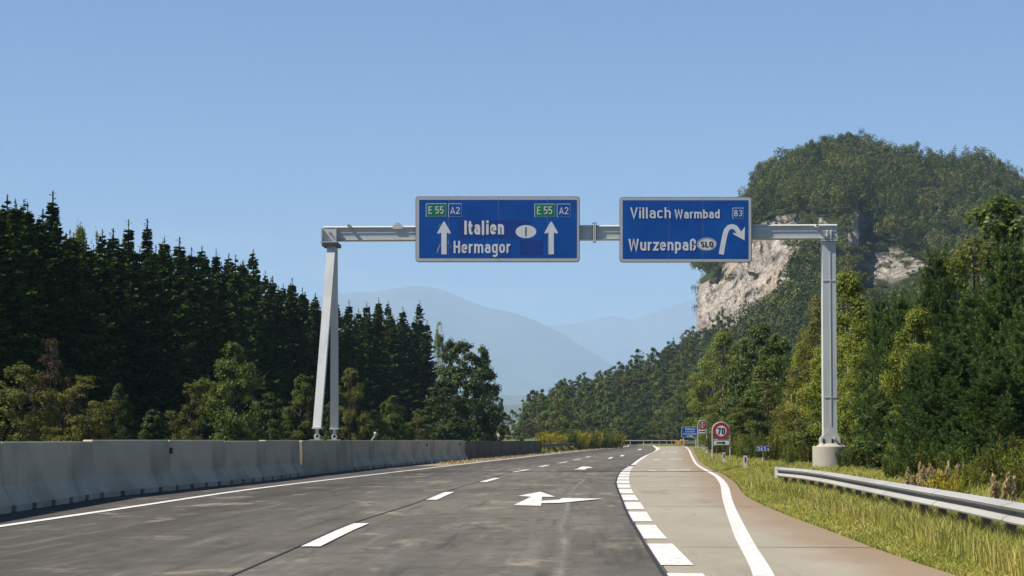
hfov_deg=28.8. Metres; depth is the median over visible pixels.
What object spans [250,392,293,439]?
shrub
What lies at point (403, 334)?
spruce tree
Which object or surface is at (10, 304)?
spruce tree
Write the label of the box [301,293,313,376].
spruce tree
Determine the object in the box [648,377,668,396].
broadleaf tree
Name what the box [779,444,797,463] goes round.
shrub
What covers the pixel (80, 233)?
broadleaf tree
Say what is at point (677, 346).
broadleaf tree
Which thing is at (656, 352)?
broadleaf tree
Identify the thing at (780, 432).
shrub
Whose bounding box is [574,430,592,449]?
goldenrod bush
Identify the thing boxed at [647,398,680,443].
broadleaf tree
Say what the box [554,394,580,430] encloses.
broadleaf tree
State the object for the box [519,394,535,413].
broadleaf tree
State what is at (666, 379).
broadleaf tree
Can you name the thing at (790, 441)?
shrub
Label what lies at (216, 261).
spruce tree
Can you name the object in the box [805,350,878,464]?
birch tree
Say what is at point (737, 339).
broadleaf tree
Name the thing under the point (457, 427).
broadleaf tree
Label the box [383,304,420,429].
spruce tree
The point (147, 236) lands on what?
spruce tree
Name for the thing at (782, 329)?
broadleaf tree
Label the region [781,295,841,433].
birch tree
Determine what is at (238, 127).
sky
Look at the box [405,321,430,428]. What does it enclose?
spruce tree
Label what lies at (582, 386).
broadleaf tree
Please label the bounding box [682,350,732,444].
broadleaf tree
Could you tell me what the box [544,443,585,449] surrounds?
guard rail
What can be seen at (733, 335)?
broadleaf tree
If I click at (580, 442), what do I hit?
shrub
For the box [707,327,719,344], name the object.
broadleaf tree
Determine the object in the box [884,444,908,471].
shrub
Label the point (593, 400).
broadleaf tree
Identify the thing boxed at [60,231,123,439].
spruce tree
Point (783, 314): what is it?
broadleaf tree
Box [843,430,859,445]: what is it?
shrub
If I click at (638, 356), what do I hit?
broadleaf tree
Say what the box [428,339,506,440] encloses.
broadleaf tree
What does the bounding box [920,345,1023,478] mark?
pine tree
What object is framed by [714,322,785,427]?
broadleaf tree
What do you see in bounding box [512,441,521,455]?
concrete barrier
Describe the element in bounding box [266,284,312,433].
spruce tree
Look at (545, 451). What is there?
median grass
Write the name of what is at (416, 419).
shrub
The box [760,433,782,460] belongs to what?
shrub
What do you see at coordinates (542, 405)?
broadleaf tree
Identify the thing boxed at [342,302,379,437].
spruce tree
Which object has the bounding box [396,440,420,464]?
concrete barrier
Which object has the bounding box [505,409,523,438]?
broadleaf tree
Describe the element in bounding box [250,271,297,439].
spruce tree
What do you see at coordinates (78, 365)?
spruce tree
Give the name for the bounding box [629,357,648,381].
broadleaf tree
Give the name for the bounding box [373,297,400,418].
spruce tree
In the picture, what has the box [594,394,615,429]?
broadleaf tree
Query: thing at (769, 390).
broadleaf tree
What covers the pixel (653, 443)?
ground
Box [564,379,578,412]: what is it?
broadleaf tree
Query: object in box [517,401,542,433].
broadleaf tree
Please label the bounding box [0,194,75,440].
spruce tree
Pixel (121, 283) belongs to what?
spruce tree
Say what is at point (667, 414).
broadleaf tree
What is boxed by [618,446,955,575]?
exit lane
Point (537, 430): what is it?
broadleaf tree
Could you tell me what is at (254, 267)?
spruce tree
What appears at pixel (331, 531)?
road seam
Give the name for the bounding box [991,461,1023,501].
shrub
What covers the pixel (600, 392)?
broadleaf tree
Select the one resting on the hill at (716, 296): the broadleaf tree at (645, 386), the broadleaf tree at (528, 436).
the broadleaf tree at (645, 386)
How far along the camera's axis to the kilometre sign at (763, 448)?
79.42 m
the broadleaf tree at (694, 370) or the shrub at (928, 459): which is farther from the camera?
the broadleaf tree at (694, 370)
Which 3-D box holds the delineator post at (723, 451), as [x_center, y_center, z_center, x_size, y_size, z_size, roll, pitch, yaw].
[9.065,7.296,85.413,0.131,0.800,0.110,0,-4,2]
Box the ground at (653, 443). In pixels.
[619,442,697,446]
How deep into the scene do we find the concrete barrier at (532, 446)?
155.28 m
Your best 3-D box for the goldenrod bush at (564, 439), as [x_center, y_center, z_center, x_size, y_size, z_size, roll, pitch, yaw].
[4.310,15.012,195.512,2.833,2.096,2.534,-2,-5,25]
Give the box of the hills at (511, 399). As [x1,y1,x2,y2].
[452,395,545,404]
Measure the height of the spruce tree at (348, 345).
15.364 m
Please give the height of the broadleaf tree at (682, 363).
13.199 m
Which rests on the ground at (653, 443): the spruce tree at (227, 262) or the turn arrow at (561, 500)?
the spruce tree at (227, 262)
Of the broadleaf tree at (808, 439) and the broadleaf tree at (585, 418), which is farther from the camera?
the broadleaf tree at (585, 418)
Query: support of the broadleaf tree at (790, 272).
on the hill at (716, 296)
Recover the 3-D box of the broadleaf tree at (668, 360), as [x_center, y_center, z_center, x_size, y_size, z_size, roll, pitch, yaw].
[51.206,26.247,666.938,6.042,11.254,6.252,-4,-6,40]
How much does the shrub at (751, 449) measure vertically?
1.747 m
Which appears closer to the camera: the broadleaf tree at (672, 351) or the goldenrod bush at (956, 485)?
the goldenrod bush at (956, 485)
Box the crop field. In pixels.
[471,436,541,441]
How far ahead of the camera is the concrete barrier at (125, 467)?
40.55 m
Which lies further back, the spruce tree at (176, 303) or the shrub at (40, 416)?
the spruce tree at (176, 303)
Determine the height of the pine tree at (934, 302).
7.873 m
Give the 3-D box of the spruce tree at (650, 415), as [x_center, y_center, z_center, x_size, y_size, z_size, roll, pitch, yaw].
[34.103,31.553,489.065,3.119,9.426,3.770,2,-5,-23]
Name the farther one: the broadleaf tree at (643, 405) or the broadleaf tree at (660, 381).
the broadleaf tree at (660, 381)
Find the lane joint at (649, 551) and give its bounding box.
[615,459,665,575]
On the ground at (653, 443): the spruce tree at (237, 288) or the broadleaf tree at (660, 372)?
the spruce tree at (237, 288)
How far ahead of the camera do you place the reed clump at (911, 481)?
27.16 m
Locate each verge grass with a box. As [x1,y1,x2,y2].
[624,443,726,455]
[697,453,1022,575]
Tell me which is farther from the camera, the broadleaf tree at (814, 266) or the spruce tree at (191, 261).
the broadleaf tree at (814, 266)
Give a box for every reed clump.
[905,466,927,485]
[918,460,950,487]
[930,464,959,488]
[989,472,1016,522]
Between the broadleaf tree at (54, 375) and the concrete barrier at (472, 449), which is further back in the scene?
the concrete barrier at (472, 449)
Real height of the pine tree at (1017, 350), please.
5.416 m
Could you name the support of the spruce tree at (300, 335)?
on the ground at (653, 443)
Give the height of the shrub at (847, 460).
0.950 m
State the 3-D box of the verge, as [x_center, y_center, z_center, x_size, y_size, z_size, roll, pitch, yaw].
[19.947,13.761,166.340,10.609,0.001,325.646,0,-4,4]
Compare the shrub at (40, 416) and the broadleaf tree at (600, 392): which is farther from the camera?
the broadleaf tree at (600, 392)
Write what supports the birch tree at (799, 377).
on the verge
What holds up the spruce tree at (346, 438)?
on the ground at (653, 443)
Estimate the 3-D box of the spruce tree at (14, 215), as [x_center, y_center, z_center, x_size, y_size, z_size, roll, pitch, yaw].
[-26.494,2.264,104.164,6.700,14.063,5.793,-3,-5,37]
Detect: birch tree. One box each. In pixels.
[774,331,816,434]
[778,360,842,445]
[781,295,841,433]
[786,330,844,460]
[790,266,874,451]
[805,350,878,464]
[814,302,884,445]
[838,370,886,462]
[876,304,940,466]
[881,192,1023,345]
[938,252,977,325]
[950,235,998,334]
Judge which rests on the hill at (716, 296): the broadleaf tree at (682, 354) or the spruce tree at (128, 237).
the broadleaf tree at (682, 354)
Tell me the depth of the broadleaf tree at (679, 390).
535.42 m
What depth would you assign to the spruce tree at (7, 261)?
101.81 m
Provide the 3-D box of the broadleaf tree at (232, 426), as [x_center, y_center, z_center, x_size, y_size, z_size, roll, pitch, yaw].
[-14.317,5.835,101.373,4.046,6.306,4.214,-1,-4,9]
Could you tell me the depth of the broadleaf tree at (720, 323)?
710.08 m
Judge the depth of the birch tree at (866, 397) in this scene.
65.40 m
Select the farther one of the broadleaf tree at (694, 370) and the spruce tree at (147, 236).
the broadleaf tree at (694, 370)
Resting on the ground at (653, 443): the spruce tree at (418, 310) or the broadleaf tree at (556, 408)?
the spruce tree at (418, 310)
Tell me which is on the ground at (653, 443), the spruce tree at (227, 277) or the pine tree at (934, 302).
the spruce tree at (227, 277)
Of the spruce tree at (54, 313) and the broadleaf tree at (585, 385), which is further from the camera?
the broadleaf tree at (585, 385)
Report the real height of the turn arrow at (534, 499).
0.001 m
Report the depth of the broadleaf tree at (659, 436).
463.85 m
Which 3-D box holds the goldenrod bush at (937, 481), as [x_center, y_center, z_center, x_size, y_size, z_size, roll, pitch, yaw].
[5.360,2.654,25.200,0.485,0.801,0.542,-1,-4,7]
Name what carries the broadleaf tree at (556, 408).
on the hill at (716, 296)
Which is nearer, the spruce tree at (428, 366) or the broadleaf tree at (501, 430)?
the broadleaf tree at (501, 430)
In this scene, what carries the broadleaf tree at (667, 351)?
on the hill at (716, 296)
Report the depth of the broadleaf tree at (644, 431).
457.19 m
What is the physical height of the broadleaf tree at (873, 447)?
3.133 m
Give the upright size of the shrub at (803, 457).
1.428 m
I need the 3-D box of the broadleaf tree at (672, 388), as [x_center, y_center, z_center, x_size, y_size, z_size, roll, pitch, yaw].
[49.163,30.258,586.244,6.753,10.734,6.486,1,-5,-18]
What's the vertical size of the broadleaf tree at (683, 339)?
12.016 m
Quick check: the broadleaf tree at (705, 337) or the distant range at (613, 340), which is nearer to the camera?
the broadleaf tree at (705, 337)
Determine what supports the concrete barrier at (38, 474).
on the carriageway
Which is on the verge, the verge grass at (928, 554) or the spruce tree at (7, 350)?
the verge grass at (928, 554)
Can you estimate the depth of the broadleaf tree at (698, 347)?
672.16 m
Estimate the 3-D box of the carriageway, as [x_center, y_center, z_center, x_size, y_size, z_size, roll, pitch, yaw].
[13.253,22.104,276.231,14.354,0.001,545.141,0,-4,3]
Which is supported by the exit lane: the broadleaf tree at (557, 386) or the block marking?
the block marking
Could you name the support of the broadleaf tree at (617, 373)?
on the hill at (716, 296)
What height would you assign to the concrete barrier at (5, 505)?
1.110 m
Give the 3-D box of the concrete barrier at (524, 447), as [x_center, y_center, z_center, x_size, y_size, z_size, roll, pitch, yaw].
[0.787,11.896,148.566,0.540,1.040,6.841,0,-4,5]
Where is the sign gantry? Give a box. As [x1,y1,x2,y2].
[309,222,841,442]
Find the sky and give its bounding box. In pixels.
[0,0,1023,324]
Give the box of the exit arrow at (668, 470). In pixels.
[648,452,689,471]
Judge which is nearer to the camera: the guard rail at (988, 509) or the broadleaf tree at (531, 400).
the guard rail at (988, 509)
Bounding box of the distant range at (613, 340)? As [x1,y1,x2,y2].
[546,300,696,371]
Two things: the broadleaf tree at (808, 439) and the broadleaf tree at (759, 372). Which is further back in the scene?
the broadleaf tree at (759, 372)
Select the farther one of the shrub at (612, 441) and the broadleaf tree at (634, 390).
the broadleaf tree at (634, 390)
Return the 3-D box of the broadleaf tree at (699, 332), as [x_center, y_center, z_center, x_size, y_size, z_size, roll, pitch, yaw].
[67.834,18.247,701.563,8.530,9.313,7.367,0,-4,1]
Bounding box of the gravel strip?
[417,446,626,465]
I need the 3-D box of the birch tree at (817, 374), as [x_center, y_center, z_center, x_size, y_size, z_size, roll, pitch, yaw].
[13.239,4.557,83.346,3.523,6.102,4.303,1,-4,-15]
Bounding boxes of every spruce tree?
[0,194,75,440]
[0,210,57,440]
[0,229,43,432]
[0,243,44,440]
[0,285,38,441]
[1,199,73,440]
[9,202,82,440]
[16,199,95,435]
[28,209,105,440]
[34,214,90,409]
[44,216,113,439]
[45,191,85,377]
[60,230,92,353]
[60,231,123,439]
[74,239,149,438]
[76,239,105,384]
[81,228,146,439]
[84,244,140,430]
[94,241,173,439]
[103,228,167,412]
[107,244,182,439]
[116,246,170,398]
[120,219,165,383]
[122,249,209,439]
[134,246,184,417]
[140,218,170,403]
[148,246,205,437]
[151,242,187,437]
[154,234,203,415]
[156,248,222,439]
[170,254,210,439]
[172,237,226,439]
[173,247,224,439]
[188,246,241,439]
[192,255,240,440]
[193,272,223,419]
[210,251,242,416]
[210,262,264,439]
[211,255,231,358]
[222,254,271,412]
[222,254,279,439]
[223,266,267,427]
[236,258,266,428]
[237,267,281,429]
[245,250,299,432]
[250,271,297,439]
[256,274,295,423]
[266,276,307,421]
[266,278,305,432]
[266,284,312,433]
[280,283,316,438]
[280,284,298,416]
[286,278,315,414]
[287,287,332,437]
[293,298,325,432]
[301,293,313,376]
[304,293,343,438]
[308,292,347,439]
[311,322,350,436]
[318,303,349,435]
[338,303,358,438]
[338,309,377,439]
[338,314,379,430]
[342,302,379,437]
[349,310,382,436]
[351,314,378,430]
[359,311,398,439]
[359,312,399,435]
[361,304,401,432]
[370,311,402,428]
[371,303,413,437]
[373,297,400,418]
[380,316,429,438]
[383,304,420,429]
[394,318,419,408]
[395,318,422,427]
[396,309,426,430]
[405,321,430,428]
[407,320,435,431]
[412,300,434,430]
[415,323,437,402]
[418,320,439,430]
[647,399,654,425]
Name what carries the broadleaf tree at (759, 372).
on the verge
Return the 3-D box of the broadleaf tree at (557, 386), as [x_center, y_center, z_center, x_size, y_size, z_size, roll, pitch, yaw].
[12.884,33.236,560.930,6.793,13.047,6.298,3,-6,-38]
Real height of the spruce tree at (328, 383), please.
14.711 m
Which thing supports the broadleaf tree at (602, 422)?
on the hill at (716, 296)
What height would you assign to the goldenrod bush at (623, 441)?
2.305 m
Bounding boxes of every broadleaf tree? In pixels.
[24,338,79,440]
[74,220,86,282]
[91,230,100,267]
[164,382,209,439]
[192,341,271,440]
[278,374,329,439]
[328,367,372,439]
[371,395,417,439]
[411,378,476,440]
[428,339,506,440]
[438,338,467,424]
[463,344,502,440]
[498,418,518,439]
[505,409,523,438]
[508,423,526,440]
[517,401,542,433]
[517,403,541,434]
[518,416,532,437]
[519,390,539,431]
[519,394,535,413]
[521,424,535,438]
[522,396,533,421]
[526,414,540,434]
[528,393,550,433]
[529,423,543,437]
[536,390,568,432]
[545,401,572,433]
[549,383,560,405]
[549,402,574,432]
[550,380,568,405]
[552,387,566,427]
[553,385,574,415]
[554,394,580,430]
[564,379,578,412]
[566,391,597,431]
[570,381,579,394]
[571,381,581,399]
[574,398,598,430]
[575,372,594,401]
[575,382,590,403]
[575,386,599,427]
[577,383,595,413]
[583,378,602,410]
[590,382,608,412]
[591,397,616,433]
[594,370,603,392]
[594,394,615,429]
[596,385,626,428]
[597,370,614,386]
[597,380,617,417]
[598,370,612,400]
[603,377,622,409]
[606,415,619,433]
[608,365,622,376]
[610,362,624,379]
[610,395,634,430]
[613,413,630,439]
[614,364,630,388]
[614,393,649,425]
[615,411,639,444]
[619,370,633,397]
[619,383,647,416]
[621,359,645,387]
[622,380,637,411]
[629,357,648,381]
[629,392,651,419]
[630,349,652,372]
[631,365,649,388]
[632,415,651,442]
[633,367,655,387]
[637,416,654,443]
[638,382,659,408]
[640,371,670,408]
[641,355,668,386]
[642,347,664,376]
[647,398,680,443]
[648,348,664,370]
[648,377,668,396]
[649,363,668,390]
[649,414,663,441]
[651,389,671,417]
[652,420,669,443]
[656,351,672,376]
[657,385,695,444]
[657,416,674,442]
[658,391,673,428]
[660,347,673,372]
[661,350,670,373]
[664,374,688,403]
[665,358,689,386]
[666,341,685,366]
[668,347,682,374]
[668,377,715,440]
[669,373,684,398]
[670,370,690,388]
[673,352,689,375]
[674,344,687,361]
[677,382,685,401]
[679,333,686,351]
[679,351,698,382]
[682,330,695,351]
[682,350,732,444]
[683,332,699,356]
[686,329,747,446]
[687,343,698,365]
[687,354,698,372]
[691,361,704,375]
[693,327,711,347]
[695,332,710,358]
[699,331,720,358]
[699,390,734,448]
[700,339,714,368]
[705,324,715,345]
[705,337,753,442]
[706,315,724,333]
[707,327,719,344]
[711,313,731,334]
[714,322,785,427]
[719,379,755,446]
[722,314,738,339]
[726,397,773,455]
[727,379,782,452]
[730,321,748,342]
[735,332,750,340]
[739,333,801,436]
[765,381,806,444]
[772,312,790,329]
[773,279,783,295]
[780,325,796,345]
[782,270,796,293]
[786,333,801,345]
[790,250,803,273]
[793,388,855,462]
[795,244,809,261]
[800,240,820,265]
[802,258,818,275]
[802,271,815,301]
[811,240,820,261]
[853,378,907,469]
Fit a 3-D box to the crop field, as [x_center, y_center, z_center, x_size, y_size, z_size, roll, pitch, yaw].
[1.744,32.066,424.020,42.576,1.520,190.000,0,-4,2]
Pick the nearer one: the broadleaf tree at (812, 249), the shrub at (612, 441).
the shrub at (612, 441)
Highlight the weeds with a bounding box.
[440,446,625,463]
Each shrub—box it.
[0,364,63,441]
[40,374,129,440]
[101,382,141,439]
[137,408,172,439]
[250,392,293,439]
[320,404,341,439]
[358,410,393,439]
[405,413,431,439]
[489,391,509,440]
[543,427,572,442]
[546,429,575,447]
[564,429,585,449]
[578,429,599,448]
[582,427,605,440]
[591,430,613,448]
[603,430,619,447]
[610,432,621,447]
[705,437,725,453]
[719,431,741,455]
[729,434,754,458]
[742,429,767,458]
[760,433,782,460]
[767,426,792,459]
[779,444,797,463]
[782,429,806,461]
[797,442,815,462]
[835,446,853,468]
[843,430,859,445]
[851,434,876,466]
[863,440,887,466]
[881,455,908,479]
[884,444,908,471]
[897,440,929,476]
[913,441,949,476]
[934,444,975,479]
[950,462,986,490]
[958,443,1000,489]
[975,431,1023,486]
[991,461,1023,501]
[1000,438,1023,481]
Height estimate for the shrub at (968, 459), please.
1.081 m
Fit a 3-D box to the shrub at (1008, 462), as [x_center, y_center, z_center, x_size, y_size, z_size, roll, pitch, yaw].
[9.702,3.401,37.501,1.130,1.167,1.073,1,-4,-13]
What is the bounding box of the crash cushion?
[675,439,684,445]
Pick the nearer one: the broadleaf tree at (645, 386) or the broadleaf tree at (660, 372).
the broadleaf tree at (645, 386)
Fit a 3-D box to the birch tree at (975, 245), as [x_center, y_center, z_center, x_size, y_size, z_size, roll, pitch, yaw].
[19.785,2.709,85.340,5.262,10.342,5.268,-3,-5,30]
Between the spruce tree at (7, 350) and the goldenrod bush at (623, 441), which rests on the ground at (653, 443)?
the spruce tree at (7, 350)
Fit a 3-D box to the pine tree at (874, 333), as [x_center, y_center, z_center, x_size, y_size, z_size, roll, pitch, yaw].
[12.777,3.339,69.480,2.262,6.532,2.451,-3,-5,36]
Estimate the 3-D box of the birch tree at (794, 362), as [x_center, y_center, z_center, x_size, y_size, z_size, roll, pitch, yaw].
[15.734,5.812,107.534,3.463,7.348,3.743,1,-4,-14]
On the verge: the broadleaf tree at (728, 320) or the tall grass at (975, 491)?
the tall grass at (975, 491)
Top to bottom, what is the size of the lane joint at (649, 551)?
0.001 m
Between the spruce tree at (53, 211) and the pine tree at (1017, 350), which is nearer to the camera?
the pine tree at (1017, 350)
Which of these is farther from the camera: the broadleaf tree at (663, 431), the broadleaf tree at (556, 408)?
the broadleaf tree at (556, 408)
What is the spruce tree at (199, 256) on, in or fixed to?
on the ground at (653, 443)
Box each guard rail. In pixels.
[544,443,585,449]
[626,440,688,445]
[685,441,694,445]
[775,467,1023,540]
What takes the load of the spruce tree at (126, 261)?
on the ground at (653, 443)
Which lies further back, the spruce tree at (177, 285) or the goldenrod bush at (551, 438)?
the goldenrod bush at (551, 438)
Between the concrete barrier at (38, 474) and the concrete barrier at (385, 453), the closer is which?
the concrete barrier at (38, 474)
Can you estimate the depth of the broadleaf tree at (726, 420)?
158.46 m
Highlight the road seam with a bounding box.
[229,469,524,575]
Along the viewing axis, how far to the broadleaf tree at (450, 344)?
280.46 m
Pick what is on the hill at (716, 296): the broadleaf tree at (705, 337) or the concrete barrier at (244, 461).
the broadleaf tree at (705, 337)
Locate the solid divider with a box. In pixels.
[630,446,659,465]
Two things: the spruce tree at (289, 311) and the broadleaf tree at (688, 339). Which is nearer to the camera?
the spruce tree at (289, 311)
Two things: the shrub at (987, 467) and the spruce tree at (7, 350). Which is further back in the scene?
the spruce tree at (7, 350)
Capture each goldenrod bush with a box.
[533,430,562,448]
[541,431,569,442]
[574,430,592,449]
[586,430,603,448]
[613,433,626,447]
[917,468,953,510]
[940,470,971,493]
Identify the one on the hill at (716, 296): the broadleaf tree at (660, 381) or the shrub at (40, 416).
the broadleaf tree at (660, 381)
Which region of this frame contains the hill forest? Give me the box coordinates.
[690,128,1023,366]
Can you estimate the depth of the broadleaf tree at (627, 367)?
601.35 m
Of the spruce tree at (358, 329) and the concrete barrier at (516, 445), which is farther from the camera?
the spruce tree at (358, 329)
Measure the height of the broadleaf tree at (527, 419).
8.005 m
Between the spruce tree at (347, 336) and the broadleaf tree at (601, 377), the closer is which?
the spruce tree at (347, 336)
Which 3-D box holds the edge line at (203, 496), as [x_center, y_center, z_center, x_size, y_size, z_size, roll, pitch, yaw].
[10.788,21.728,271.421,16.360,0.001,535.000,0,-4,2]
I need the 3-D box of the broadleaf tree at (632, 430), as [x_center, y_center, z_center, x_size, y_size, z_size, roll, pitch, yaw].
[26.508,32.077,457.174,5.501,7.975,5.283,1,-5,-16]
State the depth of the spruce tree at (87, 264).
120.33 m
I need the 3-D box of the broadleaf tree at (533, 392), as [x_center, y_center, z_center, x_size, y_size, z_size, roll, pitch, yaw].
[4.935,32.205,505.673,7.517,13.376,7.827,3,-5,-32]
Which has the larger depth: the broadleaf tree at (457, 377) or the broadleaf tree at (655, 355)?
the broadleaf tree at (655, 355)
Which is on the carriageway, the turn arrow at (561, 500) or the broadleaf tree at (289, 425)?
the turn arrow at (561, 500)
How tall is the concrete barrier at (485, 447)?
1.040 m
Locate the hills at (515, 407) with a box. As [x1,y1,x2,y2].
[453,404,521,432]
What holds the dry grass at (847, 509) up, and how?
on the verge
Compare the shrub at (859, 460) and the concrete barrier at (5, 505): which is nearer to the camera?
the concrete barrier at (5, 505)
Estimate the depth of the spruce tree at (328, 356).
204.71 m
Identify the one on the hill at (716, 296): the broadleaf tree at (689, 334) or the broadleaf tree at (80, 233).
the broadleaf tree at (689, 334)
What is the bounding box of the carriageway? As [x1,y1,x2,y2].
[0,444,667,575]
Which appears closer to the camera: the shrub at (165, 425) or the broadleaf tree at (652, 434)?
the shrub at (165, 425)
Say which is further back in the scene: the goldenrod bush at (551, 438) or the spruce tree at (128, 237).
the goldenrod bush at (551, 438)
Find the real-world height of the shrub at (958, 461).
1.041 m
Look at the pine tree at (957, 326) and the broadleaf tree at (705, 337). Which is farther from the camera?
the broadleaf tree at (705, 337)
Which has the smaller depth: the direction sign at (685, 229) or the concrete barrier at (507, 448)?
the direction sign at (685, 229)
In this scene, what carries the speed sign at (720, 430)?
on the verge
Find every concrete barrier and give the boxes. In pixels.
[0,441,11,513]
[1,441,100,511]
[83,440,175,497]
[168,440,230,489]
[224,441,271,483]
[259,440,304,479]
[299,440,353,474]
[352,440,378,469]
[374,440,400,467]
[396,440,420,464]
[417,440,437,463]
[434,440,453,461]
[450,440,467,460]
[464,441,479,459]
[479,441,491,458]
[491,441,502,456]
[502,441,512,455]
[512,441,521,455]
[521,441,528,454]
[529,441,535,453]
[535,441,541,453]
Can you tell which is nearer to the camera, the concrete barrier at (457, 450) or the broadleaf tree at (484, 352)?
the concrete barrier at (457, 450)
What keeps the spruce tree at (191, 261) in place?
on the ground at (653, 443)
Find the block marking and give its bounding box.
[617,467,704,575]
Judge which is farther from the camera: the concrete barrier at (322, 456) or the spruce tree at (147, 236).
the spruce tree at (147, 236)
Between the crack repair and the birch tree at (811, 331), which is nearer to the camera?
the crack repair
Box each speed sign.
[697,420,706,437]
[712,422,730,457]
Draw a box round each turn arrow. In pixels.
[515,492,554,505]
[542,498,596,502]
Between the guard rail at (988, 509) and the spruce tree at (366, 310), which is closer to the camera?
the guard rail at (988, 509)
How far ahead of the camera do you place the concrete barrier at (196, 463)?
46.43 m
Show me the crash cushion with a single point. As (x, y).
(678, 442)
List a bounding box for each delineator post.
[722,449,724,462]
[743,451,746,466]
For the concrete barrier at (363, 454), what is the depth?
76.23 m
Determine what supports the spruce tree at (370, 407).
on the ground at (653, 443)
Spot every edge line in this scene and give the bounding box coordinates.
[0,445,628,526]
[684,446,774,575]
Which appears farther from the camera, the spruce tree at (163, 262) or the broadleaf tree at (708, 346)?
the broadleaf tree at (708, 346)
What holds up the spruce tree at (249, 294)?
on the ground at (653, 443)
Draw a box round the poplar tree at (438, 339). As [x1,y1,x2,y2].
[433,322,449,416]
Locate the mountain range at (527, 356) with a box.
[308,286,616,395]
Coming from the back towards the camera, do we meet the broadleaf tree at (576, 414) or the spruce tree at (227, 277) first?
the broadleaf tree at (576, 414)
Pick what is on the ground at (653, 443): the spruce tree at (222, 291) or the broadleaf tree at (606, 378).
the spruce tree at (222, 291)
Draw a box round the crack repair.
[552,479,585,575]
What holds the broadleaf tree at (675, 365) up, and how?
on the hill at (716, 296)
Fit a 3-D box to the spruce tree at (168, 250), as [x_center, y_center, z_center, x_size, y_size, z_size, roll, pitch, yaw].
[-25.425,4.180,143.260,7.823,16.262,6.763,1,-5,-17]
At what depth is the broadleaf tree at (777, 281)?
710.65 m
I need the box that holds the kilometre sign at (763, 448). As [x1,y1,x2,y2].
[757,446,769,461]
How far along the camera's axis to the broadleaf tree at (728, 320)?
698.66 m
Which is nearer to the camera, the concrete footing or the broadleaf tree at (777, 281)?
the concrete footing
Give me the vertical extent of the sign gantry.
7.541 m
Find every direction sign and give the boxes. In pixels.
[415,196,579,261]
[619,197,751,262]
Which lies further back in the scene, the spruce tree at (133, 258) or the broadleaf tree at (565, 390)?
the broadleaf tree at (565, 390)
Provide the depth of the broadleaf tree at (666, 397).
494.14 m
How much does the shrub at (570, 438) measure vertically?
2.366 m
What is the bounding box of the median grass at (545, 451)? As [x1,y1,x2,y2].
[542,447,587,452]
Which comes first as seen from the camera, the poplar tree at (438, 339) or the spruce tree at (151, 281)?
the spruce tree at (151, 281)
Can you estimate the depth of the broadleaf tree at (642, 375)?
594.40 m
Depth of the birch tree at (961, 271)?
73.38 m
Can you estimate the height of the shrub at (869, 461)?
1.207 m
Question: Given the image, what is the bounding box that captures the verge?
[691,447,741,491]
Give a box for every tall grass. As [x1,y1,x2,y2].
[717,455,1023,540]
[739,473,1023,575]
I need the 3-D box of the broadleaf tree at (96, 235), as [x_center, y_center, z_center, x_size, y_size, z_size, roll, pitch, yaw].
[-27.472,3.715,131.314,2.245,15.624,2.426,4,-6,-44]
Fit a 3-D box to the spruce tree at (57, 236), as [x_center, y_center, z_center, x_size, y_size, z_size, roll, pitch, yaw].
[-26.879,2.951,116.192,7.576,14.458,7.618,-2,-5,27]
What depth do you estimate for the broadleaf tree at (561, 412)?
489.83 m
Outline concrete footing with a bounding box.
[812,443,850,467]
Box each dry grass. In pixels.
[702,451,997,565]
[749,472,1023,575]
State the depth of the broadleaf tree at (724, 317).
717.75 m
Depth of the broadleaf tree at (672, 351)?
694.00 m
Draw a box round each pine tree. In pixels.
[767,350,799,435]
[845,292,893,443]
[849,286,927,454]
[869,350,942,468]
[875,242,978,410]
[877,332,1007,468]
[908,286,1003,449]
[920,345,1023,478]
[955,232,1023,443]
[960,294,1023,449]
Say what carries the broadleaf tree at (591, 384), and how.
on the hill at (716, 296)
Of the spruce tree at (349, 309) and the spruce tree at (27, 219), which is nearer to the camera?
the spruce tree at (27, 219)
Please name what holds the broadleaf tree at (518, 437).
on the ground at (653, 443)
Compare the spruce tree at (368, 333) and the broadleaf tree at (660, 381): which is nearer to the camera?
the spruce tree at (368, 333)
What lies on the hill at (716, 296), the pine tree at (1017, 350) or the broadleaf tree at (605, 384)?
the broadleaf tree at (605, 384)
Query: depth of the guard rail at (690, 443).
339.52 m
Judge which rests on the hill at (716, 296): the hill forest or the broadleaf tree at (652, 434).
the hill forest
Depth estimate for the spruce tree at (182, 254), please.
147.37 m
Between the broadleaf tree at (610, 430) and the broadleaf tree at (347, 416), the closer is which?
the broadleaf tree at (347, 416)
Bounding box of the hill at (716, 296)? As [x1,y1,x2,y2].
[558,162,1023,441]
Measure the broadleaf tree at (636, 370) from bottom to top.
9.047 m
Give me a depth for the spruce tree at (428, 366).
258.42 m
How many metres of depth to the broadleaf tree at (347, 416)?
150.25 m
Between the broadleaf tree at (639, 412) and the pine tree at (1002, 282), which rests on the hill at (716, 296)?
the broadleaf tree at (639, 412)
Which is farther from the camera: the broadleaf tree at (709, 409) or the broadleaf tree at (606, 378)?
the broadleaf tree at (606, 378)
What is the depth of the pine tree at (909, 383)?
54.43 m
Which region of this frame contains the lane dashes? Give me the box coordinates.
[303,449,640,545]
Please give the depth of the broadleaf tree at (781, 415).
104.08 m
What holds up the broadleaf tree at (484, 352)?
on the ground at (653, 443)
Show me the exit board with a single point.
(688, 431)
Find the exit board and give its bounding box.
[681,427,696,448]
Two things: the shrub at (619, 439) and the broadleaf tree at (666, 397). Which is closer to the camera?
the shrub at (619, 439)
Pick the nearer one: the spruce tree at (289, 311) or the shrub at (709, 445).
the shrub at (709, 445)
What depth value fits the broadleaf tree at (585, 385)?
559.09 m
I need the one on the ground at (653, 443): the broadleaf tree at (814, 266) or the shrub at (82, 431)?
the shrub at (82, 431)
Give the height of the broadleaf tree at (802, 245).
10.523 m
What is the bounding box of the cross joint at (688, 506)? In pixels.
[650,476,873,547]

